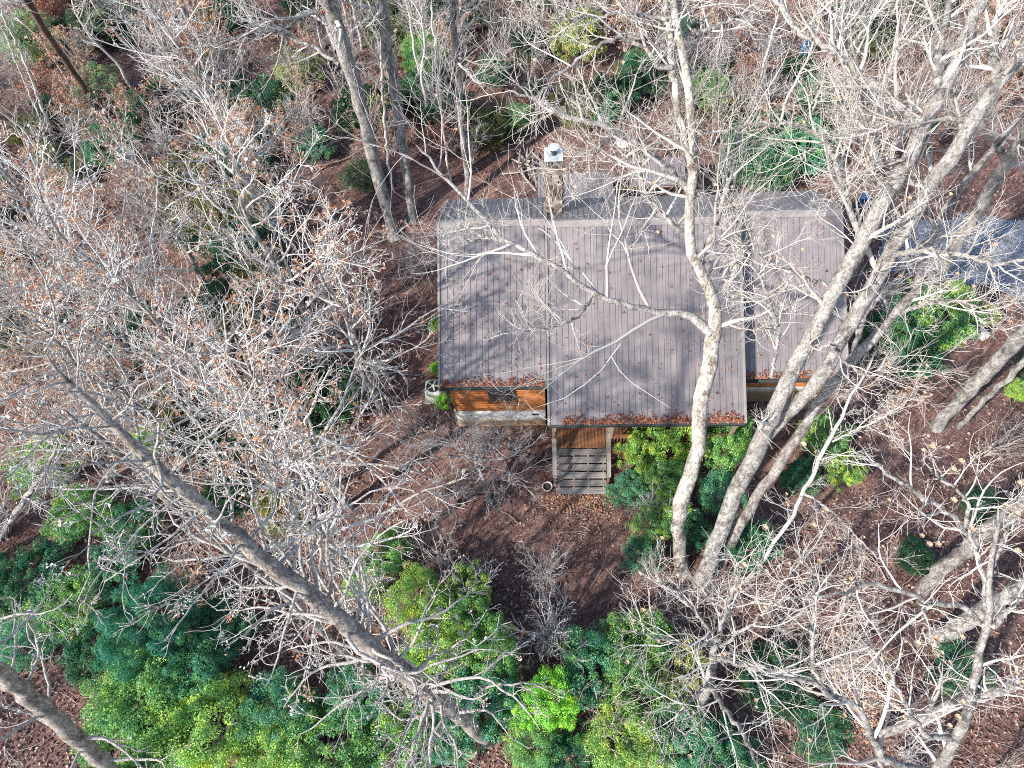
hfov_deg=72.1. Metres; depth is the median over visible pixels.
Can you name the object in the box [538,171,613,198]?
lean to
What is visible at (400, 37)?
evergreen bush
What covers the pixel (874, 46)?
evergreen bush
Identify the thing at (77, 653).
evergreen bush
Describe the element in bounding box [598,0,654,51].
russet shrub
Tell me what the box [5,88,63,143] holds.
bare shrub
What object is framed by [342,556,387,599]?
evergreen bush
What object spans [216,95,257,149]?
bare shrub
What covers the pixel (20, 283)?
bare shrub
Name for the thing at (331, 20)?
oak tree
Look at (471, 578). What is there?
evergreen bush
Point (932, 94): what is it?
grey twig shrub
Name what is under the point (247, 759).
evergreen bush
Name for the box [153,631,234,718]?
evergreen bush
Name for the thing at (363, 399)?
bare shrub
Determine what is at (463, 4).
bare shrub
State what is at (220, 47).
evergreen bush
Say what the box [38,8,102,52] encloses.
evergreen bush
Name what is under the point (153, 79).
slender sapling
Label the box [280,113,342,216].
slender sapling
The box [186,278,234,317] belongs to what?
evergreen bush
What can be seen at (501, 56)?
bare shrub
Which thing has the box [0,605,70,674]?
evergreen bush
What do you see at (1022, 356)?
evergreen bush
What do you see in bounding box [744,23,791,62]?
grey twig shrub
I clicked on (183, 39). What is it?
russet shrub
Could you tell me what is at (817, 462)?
young poplar
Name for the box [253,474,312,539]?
evergreen bush
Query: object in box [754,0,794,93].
slender sapling
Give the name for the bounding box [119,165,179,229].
bare shrub
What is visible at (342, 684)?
evergreen bush
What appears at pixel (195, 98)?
grey twig shrub
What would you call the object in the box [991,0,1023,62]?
bare shrub
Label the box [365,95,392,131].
evergreen bush
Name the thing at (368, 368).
grey twig shrub
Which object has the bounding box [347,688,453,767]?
evergreen bush
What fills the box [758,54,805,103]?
grey twig shrub
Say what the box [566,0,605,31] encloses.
bare shrub
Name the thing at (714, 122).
bare shrub
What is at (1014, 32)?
bare shrub
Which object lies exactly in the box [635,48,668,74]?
evergreen bush
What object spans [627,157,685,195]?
woodshed
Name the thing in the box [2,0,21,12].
bare shrub
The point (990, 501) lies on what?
evergreen bush
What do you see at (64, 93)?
russet shrub
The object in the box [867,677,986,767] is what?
bare shrub
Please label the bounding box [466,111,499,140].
evergreen bush
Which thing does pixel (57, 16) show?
bare shrub
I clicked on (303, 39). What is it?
russet shrub
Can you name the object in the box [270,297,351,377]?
bare shrub
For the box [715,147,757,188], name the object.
evergreen bush
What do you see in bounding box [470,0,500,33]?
bare shrub
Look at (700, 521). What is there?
evergreen bush
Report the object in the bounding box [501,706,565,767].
evergreen bush
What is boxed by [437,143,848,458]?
log cabin
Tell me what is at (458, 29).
slender sapling
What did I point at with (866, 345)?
poplar tree
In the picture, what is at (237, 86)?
evergreen bush
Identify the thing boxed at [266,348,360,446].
evergreen bush
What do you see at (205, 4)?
russet shrub
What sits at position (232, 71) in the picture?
grey twig shrub
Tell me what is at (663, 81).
evergreen bush
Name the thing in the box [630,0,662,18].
russet shrub
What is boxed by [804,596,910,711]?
bare shrub
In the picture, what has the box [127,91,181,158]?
bare shrub
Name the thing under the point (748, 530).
evergreen bush
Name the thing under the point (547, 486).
planter
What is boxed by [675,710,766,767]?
evergreen bush
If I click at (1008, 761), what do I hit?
bare shrub
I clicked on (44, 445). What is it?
evergreen bush
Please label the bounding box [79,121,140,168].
evergreen bush
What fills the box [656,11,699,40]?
evergreen bush
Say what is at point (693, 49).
grey twig shrub
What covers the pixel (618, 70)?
evergreen bush
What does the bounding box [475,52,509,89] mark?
evergreen bush
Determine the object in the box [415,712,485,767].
evergreen bush
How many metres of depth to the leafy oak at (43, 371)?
26.58 m
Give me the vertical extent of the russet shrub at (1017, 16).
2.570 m
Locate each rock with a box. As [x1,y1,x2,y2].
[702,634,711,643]
[976,328,989,340]
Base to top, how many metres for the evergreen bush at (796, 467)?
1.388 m
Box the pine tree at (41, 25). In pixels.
[0,0,115,142]
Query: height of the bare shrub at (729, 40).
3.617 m
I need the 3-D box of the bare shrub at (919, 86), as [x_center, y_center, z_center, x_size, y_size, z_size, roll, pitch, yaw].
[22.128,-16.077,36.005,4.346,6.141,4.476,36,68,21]
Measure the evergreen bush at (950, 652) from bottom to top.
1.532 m
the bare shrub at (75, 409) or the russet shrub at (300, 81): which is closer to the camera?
the bare shrub at (75, 409)
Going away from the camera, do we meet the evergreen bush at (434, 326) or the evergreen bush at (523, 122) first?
the evergreen bush at (434, 326)
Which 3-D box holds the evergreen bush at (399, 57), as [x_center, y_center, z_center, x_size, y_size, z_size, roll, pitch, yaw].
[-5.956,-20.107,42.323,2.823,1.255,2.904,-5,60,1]
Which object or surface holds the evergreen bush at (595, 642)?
on the ground
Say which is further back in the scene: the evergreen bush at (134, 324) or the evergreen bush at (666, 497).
the evergreen bush at (134, 324)
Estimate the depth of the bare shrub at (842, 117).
36.31 m
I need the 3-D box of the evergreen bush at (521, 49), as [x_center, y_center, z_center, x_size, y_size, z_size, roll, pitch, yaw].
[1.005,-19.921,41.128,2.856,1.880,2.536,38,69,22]
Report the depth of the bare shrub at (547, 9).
43.29 m
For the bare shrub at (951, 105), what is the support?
on the ground
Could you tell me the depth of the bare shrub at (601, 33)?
41.56 m
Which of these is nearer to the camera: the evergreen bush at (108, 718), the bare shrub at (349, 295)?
the evergreen bush at (108, 718)
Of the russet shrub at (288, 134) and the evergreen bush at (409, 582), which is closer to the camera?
the evergreen bush at (409, 582)
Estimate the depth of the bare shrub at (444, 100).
37.76 m
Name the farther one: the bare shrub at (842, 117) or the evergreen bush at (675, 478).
the bare shrub at (842, 117)
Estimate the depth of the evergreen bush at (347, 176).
37.40 m
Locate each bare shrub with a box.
[0,59,32,97]
[0,159,23,201]
[0,259,44,305]
[1,354,26,388]
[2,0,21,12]
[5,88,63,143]
[6,381,51,414]
[24,102,87,156]
[24,256,76,303]
[25,0,66,25]
[37,368,90,416]
[46,166,104,235]
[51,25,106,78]
[61,363,155,418]
[63,380,144,432]
[66,88,106,128]
[89,0,115,18]
[90,256,151,335]
[95,413,170,461]
[96,180,185,243]
[107,293,212,374]
[110,0,139,35]
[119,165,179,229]
[120,428,200,528]
[122,173,165,216]
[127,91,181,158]
[132,6,171,49]
[139,356,202,405]
[151,0,197,41]
[159,159,193,196]
[165,265,221,326]
[192,29,245,71]
[208,114,261,158]
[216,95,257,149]
[226,100,277,154]
[250,100,280,143]
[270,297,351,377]
[273,64,304,98]
[280,35,365,105]
[283,5,319,35]
[289,36,332,85]
[293,115,323,139]
[303,14,344,48]
[309,238,415,326]
[310,303,361,342]
[331,24,364,58]
[332,370,397,421]
[336,141,366,170]
[344,13,403,83]
[351,0,373,22]
[375,387,431,439]
[391,0,449,40]
[392,1,441,38]
[398,464,449,518]
[399,496,463,585]
[402,7,478,85]
[402,30,462,104]
[418,69,478,138]
[435,0,480,18]
[445,112,502,165]
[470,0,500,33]
[480,10,519,64]
[491,0,558,62]
[509,37,547,79]
[545,0,562,13]
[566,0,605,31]
[569,672,658,760]
[595,22,605,44]
[617,530,680,594]
[635,646,698,723]
[648,47,691,100]
[648,585,711,667]
[651,83,699,131]
[654,19,734,121]
[657,57,700,110]
[681,553,750,630]
[691,564,758,623]
[694,38,765,145]
[696,49,735,85]
[707,54,775,120]
[711,3,758,60]
[726,0,769,44]
[730,0,760,24]
[745,385,793,442]
[757,587,830,650]
[790,77,833,118]
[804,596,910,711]
[810,65,867,128]
[821,105,881,171]
[825,75,872,115]
[850,126,885,161]
[852,330,920,388]
[865,66,913,110]
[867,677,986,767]
[872,0,923,31]
[884,116,909,152]
[895,0,962,54]
[898,0,975,110]
[918,0,985,54]
[925,23,977,78]
[928,52,1001,138]
[954,34,1023,111]
[969,48,1023,119]
[979,407,1023,466]
[986,745,1023,767]
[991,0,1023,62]
[1002,1,1023,57]
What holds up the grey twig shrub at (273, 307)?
on the ground
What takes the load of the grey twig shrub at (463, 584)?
on the ground
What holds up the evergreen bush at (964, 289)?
on the ground
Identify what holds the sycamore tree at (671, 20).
on the ground
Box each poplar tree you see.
[607,494,881,767]
[629,0,1023,593]
[661,395,1023,767]
[716,105,1023,570]
[873,641,1023,740]
[913,493,1023,596]
[925,74,1023,292]
[925,575,1023,648]
[929,323,1023,432]
[956,357,1023,429]
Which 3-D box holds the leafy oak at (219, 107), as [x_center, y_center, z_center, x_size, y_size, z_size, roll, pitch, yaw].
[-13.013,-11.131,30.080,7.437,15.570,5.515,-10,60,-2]
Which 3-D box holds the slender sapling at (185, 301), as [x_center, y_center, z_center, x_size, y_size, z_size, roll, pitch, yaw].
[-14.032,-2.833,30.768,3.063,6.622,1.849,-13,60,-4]
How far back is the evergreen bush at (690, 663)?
24.20 m
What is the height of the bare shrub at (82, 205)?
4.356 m
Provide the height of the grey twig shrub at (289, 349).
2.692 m
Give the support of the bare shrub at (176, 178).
on the ground
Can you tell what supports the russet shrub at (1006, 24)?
on the ground
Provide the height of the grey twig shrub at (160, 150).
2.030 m
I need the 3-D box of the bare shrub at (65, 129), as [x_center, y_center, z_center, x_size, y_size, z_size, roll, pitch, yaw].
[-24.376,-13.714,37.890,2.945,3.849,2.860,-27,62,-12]
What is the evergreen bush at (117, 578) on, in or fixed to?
on the ground
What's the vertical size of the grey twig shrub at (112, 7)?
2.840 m
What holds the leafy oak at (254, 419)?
on the ground
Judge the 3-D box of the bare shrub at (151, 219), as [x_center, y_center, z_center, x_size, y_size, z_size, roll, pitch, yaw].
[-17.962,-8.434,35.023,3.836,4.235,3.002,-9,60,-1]
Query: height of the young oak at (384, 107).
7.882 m
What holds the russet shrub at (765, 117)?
on the ground
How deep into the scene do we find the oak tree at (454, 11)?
31.22 m
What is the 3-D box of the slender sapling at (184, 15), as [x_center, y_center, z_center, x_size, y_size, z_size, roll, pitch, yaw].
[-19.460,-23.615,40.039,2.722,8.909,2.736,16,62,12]
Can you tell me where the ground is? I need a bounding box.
[0,0,1023,767]
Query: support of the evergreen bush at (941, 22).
on the ground
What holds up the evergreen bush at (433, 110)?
on the ground
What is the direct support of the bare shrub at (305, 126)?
on the ground
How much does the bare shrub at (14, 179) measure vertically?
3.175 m
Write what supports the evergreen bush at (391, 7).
on the ground
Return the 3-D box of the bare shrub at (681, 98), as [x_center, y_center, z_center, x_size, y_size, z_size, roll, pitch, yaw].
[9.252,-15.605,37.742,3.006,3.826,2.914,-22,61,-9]
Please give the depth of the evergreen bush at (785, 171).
35.40 m
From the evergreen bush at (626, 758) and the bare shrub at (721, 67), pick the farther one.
the bare shrub at (721, 67)
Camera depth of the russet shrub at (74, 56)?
39.34 m
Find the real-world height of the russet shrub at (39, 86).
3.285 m
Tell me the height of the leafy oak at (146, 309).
13.765 m
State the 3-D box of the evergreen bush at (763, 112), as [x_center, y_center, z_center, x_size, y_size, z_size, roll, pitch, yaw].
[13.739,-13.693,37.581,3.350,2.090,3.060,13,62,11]
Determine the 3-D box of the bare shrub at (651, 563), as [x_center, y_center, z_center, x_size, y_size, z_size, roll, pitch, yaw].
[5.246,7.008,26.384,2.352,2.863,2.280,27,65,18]
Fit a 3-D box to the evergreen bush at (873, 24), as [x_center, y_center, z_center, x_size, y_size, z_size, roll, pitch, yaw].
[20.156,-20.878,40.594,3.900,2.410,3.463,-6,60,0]
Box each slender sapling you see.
[0,0,68,81]
[0,9,50,98]
[0,110,53,169]
[0,270,97,374]
[10,205,98,297]
[52,72,143,187]
[63,0,134,94]
[87,92,161,196]
[90,0,102,16]
[102,0,186,125]
[128,0,201,113]
[137,0,176,74]
[139,33,244,205]
[151,0,213,86]
[152,273,216,351]
[177,0,196,39]
[181,163,267,295]
[242,0,263,46]
[251,116,323,209]
[272,38,318,148]
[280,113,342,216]
[349,0,362,49]
[387,0,436,78]
[396,0,449,118]
[432,0,482,79]
[516,38,557,132]
[531,0,570,62]
[541,0,544,26]
[738,0,767,58]
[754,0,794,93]
[775,0,838,134]
[807,10,869,120]
[847,0,906,82]
[885,0,937,86]
[888,0,898,22]
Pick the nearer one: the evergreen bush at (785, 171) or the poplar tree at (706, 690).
the poplar tree at (706, 690)
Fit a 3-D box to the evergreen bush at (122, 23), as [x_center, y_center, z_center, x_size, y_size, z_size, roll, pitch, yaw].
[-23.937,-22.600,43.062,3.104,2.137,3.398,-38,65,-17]
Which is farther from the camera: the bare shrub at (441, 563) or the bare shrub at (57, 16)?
the bare shrub at (57, 16)
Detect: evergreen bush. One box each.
[0,8,64,68]
[0,167,11,189]
[0,193,18,225]
[0,254,37,284]
[0,295,65,359]
[0,434,84,501]
[0,535,73,629]
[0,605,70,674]
[5,110,53,150]
[21,564,110,643]
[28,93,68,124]
[31,139,64,166]
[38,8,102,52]
[39,482,125,544]
[47,151,92,188]
[55,604,129,692]
[63,3,121,49]
[69,61,126,101]
[71,688,181,767]
[72,533,139,605]
[73,307,124,357]
[78,641,200,767]
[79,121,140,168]
[97,0,144,33]
[97,497,164,560]
[104,300,181,367]
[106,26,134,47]
[114,671,140,704]
[115,87,166,128]
[130,422,174,459]
[136,375,191,424]
[137,103,162,127]
[139,146,211,208]
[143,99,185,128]
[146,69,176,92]
[148,669,269,767]
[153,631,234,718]
[156,205,173,234]
[161,184,233,245]
[170,229,199,252]
[174,68,217,99]
[175,293,209,321]
[179,620,241,671]
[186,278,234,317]
[186,382,283,465]
[187,0,259,36]
[190,585,262,649]
[191,120,234,154]
[194,177,282,239]
[197,474,263,522]
[198,214,278,286]
[200,37,230,59]
[209,127,275,181]
[209,297,266,356]
[211,150,265,181]
[213,70,261,111]
[228,238,289,296]
[231,710,320,767]
[232,73,299,120]
[235,665,322,762]
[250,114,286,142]
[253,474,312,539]
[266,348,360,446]
[266,686,383,767]
[270,41,300,62]
[271,49,327,93]
[271,297,313,328]
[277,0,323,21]
[281,369,342,426]
[293,125,338,164]
[322,660,391,732]
[331,76,408,141]
[336,156,384,194]
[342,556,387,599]
[343,0,399,20]
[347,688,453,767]
[360,524,416,583]
[361,9,413,47]
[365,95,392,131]
[372,560,450,632]
[392,32,430,66]
[395,594,480,691]
[400,29,451,74]
[400,69,443,100]
[400,79,441,115]
[408,3,449,35]
[414,89,481,141]
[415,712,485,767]
[425,0,467,15]
[425,0,482,31]
[427,316,437,332]
[429,360,437,376]
[431,558,491,621]
[434,393,451,409]
[436,585,497,639]
[448,646,532,744]
[454,100,516,151]
[454,608,523,695]
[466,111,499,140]
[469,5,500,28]
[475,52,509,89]
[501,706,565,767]
[504,25,552,62]
[507,100,537,131]
[508,664,579,733]
[509,0,550,6]
[519,76,544,100]
[543,717,620,767]
[546,618,630,712]
[548,4,607,63]
[550,77,608,129]
[574,81,628,125]
[578,691,678,767]
[584,71,649,115]
[599,640,683,736]
[601,608,673,699]
[603,467,649,510]
[611,51,660,90]
[613,427,670,475]
[619,47,661,91]
[620,533,667,575]
[624,499,671,547]
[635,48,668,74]
[636,55,681,97]
[636,426,712,464]
[636,452,684,499]
[642,630,708,715]
[643,690,724,767]
[644,482,691,527]
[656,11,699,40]
[668,507,712,552]
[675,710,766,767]
[682,67,731,91]
[684,69,730,108]
[686,417,753,475]
[694,52,735,77]
[694,77,751,121]
[696,467,748,519]
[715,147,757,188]
[718,120,757,152]
[725,517,784,574]
[733,639,827,722]
[737,133,801,191]
[741,90,770,114]
[744,104,793,146]
[762,99,834,155]
[772,117,838,174]
[777,53,822,86]
[778,455,823,496]
[789,694,856,767]
[792,73,842,117]
[795,407,855,460]
[802,111,843,142]
[820,447,868,491]
[826,0,890,44]
[845,17,895,60]
[858,293,941,364]
[882,337,948,378]
[887,278,988,352]
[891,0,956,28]
[893,532,936,577]
[923,638,997,701]
[927,8,952,28]
[934,279,977,321]
[959,485,1005,530]
[969,301,1002,326]
[1003,377,1023,401]
[1015,50,1023,79]
[1015,350,1023,381]
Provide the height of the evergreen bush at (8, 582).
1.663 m
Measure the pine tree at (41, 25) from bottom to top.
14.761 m
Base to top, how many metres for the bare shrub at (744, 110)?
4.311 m
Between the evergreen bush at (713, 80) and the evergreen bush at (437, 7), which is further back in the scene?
the evergreen bush at (437, 7)
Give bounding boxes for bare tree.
[0,203,572,767]
[0,332,442,708]
[0,573,191,767]
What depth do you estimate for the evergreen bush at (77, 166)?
38.36 m
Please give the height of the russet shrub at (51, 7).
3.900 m
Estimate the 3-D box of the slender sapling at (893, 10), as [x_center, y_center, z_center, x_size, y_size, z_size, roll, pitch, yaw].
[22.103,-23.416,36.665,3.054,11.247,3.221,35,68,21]
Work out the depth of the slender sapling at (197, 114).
32.13 m
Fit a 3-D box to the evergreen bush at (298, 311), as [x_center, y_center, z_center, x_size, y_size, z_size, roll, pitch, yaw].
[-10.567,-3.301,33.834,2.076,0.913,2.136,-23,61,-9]
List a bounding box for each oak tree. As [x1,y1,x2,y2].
[0,412,80,543]
[131,0,401,242]
[303,0,417,224]
[425,0,542,198]
[641,0,690,94]
[815,0,899,72]
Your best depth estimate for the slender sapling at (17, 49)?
38.20 m
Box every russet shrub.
[0,7,32,51]
[0,198,30,263]
[10,62,51,99]
[22,153,115,252]
[24,16,103,83]
[29,0,69,24]
[32,0,71,11]
[33,0,56,18]
[45,63,81,112]
[49,61,104,122]
[93,74,169,133]
[163,0,232,43]
[175,19,218,77]
[191,110,257,140]
[234,31,292,79]
[236,98,272,128]
[241,359,276,395]
[260,102,308,166]
[272,25,323,74]
[279,58,325,120]
[317,0,361,25]
[340,87,419,154]
[425,0,480,58]
[427,90,467,154]
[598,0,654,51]
[609,0,645,29]
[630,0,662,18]
[691,0,732,34]
[727,28,771,96]
[749,92,802,129]
[770,0,818,32]
[832,651,907,744]
[861,117,906,170]
[906,95,969,150]
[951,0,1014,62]
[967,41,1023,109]
[971,0,1011,39]
[1001,8,1021,30]
[1007,1,1023,33]
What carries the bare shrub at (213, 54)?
on the ground
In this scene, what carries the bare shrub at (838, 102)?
on the ground
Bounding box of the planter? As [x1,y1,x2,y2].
[542,481,551,491]
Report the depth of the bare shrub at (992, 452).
28.38 m
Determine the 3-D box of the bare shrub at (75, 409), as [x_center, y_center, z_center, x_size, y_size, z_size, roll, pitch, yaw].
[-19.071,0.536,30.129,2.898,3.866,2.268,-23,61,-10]
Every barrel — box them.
[798,41,811,55]
[854,192,871,212]
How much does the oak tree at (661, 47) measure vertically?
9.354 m
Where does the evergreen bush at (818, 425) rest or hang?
on the ground
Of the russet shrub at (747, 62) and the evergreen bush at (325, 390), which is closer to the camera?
the evergreen bush at (325, 390)
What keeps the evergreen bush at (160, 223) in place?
on the ground
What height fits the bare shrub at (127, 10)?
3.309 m
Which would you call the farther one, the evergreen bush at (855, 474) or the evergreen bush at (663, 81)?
the evergreen bush at (663, 81)
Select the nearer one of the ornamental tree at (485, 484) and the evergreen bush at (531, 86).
the ornamental tree at (485, 484)
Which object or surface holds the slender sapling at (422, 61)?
on the ground
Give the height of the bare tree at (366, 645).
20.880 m
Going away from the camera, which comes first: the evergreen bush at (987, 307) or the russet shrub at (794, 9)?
the evergreen bush at (987, 307)
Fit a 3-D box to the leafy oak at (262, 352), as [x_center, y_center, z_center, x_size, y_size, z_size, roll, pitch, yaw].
[-6.569,1.345,23.644,8.611,14.698,10.063,-30,63,-13]
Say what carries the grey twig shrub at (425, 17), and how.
on the ground
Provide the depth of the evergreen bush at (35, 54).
40.26 m
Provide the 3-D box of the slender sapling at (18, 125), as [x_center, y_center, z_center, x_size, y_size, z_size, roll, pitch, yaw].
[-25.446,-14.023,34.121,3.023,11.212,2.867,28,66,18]
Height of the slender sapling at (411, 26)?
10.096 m
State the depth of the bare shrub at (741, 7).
41.35 m
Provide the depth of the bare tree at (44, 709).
18.62 m
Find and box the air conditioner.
[425,379,445,403]
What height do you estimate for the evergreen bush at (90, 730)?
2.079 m
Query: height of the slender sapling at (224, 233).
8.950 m
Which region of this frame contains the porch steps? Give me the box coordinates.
[552,428,610,494]
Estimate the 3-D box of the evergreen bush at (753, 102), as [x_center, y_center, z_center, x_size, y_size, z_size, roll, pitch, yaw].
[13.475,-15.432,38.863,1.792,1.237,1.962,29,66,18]
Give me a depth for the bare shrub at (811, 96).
37.13 m
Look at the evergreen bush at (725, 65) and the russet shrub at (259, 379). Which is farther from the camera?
the evergreen bush at (725, 65)
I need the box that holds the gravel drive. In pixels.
[875,213,1023,306]
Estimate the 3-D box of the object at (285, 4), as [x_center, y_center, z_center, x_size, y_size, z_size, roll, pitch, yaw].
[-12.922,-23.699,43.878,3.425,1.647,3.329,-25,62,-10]
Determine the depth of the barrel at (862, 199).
35.33 m
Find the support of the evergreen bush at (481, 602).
on the ground
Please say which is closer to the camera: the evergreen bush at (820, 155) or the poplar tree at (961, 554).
the poplar tree at (961, 554)
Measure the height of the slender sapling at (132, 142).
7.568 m
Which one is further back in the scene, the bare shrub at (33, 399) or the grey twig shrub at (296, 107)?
the grey twig shrub at (296, 107)
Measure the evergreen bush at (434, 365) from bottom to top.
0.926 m
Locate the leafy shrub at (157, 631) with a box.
[90,561,205,689]
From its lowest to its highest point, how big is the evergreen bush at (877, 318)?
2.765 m
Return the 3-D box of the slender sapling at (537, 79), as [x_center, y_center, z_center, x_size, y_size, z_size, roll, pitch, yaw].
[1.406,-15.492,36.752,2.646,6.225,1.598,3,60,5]
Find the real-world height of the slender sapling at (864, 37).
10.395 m
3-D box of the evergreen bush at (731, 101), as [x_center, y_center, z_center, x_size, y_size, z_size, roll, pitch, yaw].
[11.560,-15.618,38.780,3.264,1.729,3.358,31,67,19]
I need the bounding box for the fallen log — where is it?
[926,372,969,410]
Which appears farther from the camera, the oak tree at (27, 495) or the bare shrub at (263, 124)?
the bare shrub at (263, 124)
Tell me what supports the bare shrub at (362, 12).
on the ground
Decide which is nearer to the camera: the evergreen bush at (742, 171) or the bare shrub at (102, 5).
the evergreen bush at (742, 171)
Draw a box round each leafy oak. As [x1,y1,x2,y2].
[0,98,211,397]
[0,104,165,328]
[0,173,171,408]
[0,232,117,415]
[0,257,188,465]
[0,345,119,481]
[47,193,296,475]
[61,0,304,243]
[75,97,225,299]
[111,71,377,386]
[113,271,349,497]
[136,351,474,720]
[145,265,482,553]
[167,97,301,257]
[227,180,473,453]
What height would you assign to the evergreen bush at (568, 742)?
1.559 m
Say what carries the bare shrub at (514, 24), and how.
on the ground
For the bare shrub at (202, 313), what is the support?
on the ground
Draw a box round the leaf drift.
[516,476,628,538]
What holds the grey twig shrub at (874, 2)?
on the ground
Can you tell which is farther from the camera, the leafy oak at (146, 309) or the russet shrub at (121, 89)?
the russet shrub at (121, 89)
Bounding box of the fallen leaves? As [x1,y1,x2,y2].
[0,0,1023,767]
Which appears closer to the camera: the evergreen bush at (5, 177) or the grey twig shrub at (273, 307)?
the grey twig shrub at (273, 307)
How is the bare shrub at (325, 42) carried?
on the ground
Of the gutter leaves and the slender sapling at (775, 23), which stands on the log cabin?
the gutter leaves
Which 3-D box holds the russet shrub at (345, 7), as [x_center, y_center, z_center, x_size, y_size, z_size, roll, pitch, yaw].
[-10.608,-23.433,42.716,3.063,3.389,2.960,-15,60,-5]
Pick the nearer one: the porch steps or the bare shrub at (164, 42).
the porch steps
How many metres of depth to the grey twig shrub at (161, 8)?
43.23 m
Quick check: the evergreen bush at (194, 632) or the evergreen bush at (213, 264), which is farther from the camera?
the evergreen bush at (213, 264)
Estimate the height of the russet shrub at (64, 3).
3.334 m
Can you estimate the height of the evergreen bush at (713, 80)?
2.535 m
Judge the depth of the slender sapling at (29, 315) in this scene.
28.83 m
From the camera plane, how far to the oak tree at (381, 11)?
31.33 m
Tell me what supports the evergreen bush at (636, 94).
on the ground
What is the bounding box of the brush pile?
[502,139,567,191]
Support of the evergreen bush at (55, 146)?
on the ground
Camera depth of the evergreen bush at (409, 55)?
40.36 m
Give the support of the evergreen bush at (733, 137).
on the ground
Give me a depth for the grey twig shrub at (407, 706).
24.07 m
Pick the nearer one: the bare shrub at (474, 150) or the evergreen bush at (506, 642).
the evergreen bush at (506, 642)
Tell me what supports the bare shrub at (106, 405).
on the ground
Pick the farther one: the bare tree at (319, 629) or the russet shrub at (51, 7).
the russet shrub at (51, 7)
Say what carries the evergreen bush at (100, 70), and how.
on the ground
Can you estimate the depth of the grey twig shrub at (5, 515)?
28.84 m
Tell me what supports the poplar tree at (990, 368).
on the ground
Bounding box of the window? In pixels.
[487,390,516,403]
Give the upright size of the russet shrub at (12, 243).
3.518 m
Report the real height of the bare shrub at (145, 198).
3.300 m
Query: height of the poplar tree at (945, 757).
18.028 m
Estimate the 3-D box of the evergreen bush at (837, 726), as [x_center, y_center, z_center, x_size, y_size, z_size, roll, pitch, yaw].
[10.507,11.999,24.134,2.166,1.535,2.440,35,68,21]
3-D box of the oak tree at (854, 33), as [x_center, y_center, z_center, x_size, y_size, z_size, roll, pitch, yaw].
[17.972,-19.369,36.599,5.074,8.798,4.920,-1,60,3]
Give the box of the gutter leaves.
[439,216,835,424]
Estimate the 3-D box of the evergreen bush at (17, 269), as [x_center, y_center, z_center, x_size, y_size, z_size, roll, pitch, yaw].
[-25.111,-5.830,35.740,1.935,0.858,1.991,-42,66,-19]
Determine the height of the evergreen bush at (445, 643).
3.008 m
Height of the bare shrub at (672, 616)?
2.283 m
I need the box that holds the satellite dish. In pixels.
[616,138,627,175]
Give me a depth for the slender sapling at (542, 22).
40.58 m
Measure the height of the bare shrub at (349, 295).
5.455 m
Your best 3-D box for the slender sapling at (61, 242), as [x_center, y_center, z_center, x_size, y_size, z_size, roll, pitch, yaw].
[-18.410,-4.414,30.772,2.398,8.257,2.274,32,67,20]
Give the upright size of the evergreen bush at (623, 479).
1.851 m
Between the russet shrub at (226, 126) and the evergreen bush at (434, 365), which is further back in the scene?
the russet shrub at (226, 126)
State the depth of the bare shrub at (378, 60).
39.72 m
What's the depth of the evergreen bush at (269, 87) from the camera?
39.59 m
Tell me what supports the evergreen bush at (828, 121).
on the ground
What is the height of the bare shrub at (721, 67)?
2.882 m
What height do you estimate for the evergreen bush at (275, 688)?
2.535 m
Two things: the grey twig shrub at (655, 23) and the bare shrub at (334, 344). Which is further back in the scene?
the grey twig shrub at (655, 23)
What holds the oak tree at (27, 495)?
on the ground
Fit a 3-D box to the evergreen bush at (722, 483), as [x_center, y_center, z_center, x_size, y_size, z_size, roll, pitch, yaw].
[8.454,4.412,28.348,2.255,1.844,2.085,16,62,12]
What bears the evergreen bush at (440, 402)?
on the ground
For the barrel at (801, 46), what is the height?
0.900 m
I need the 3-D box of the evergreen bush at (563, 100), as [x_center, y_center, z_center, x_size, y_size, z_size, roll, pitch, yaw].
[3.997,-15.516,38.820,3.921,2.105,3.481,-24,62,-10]
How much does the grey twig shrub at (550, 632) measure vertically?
3.191 m
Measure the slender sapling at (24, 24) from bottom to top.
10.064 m
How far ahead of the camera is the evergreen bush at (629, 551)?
27.38 m
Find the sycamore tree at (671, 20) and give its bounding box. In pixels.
[277,0,831,576]
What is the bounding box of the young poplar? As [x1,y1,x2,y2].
[747,308,935,610]
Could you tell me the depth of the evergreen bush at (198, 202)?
35.40 m
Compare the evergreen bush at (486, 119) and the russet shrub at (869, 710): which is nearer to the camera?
the russet shrub at (869, 710)
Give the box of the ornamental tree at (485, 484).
[381,397,561,527]
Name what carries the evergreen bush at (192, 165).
on the ground
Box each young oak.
[0,0,78,158]
[337,28,403,189]
[412,0,468,181]
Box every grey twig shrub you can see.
[0,472,18,534]
[4,251,57,294]
[14,188,65,230]
[21,326,113,404]
[81,0,134,33]
[130,121,174,158]
[134,0,184,21]
[161,63,219,119]
[195,45,247,95]
[241,283,300,332]
[253,308,309,359]
[260,75,329,131]
[301,287,374,359]
[324,98,354,127]
[339,337,395,395]
[371,684,459,758]
[386,221,436,287]
[418,0,477,47]
[437,551,502,621]
[493,573,590,676]
[513,541,572,606]
[550,0,610,25]
[551,72,601,125]
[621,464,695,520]
[647,2,686,35]
[647,31,695,72]
[674,21,711,62]
[684,12,740,75]
[721,54,766,112]
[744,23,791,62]
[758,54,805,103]
[818,349,874,413]
[854,0,895,34]
[902,72,974,114]

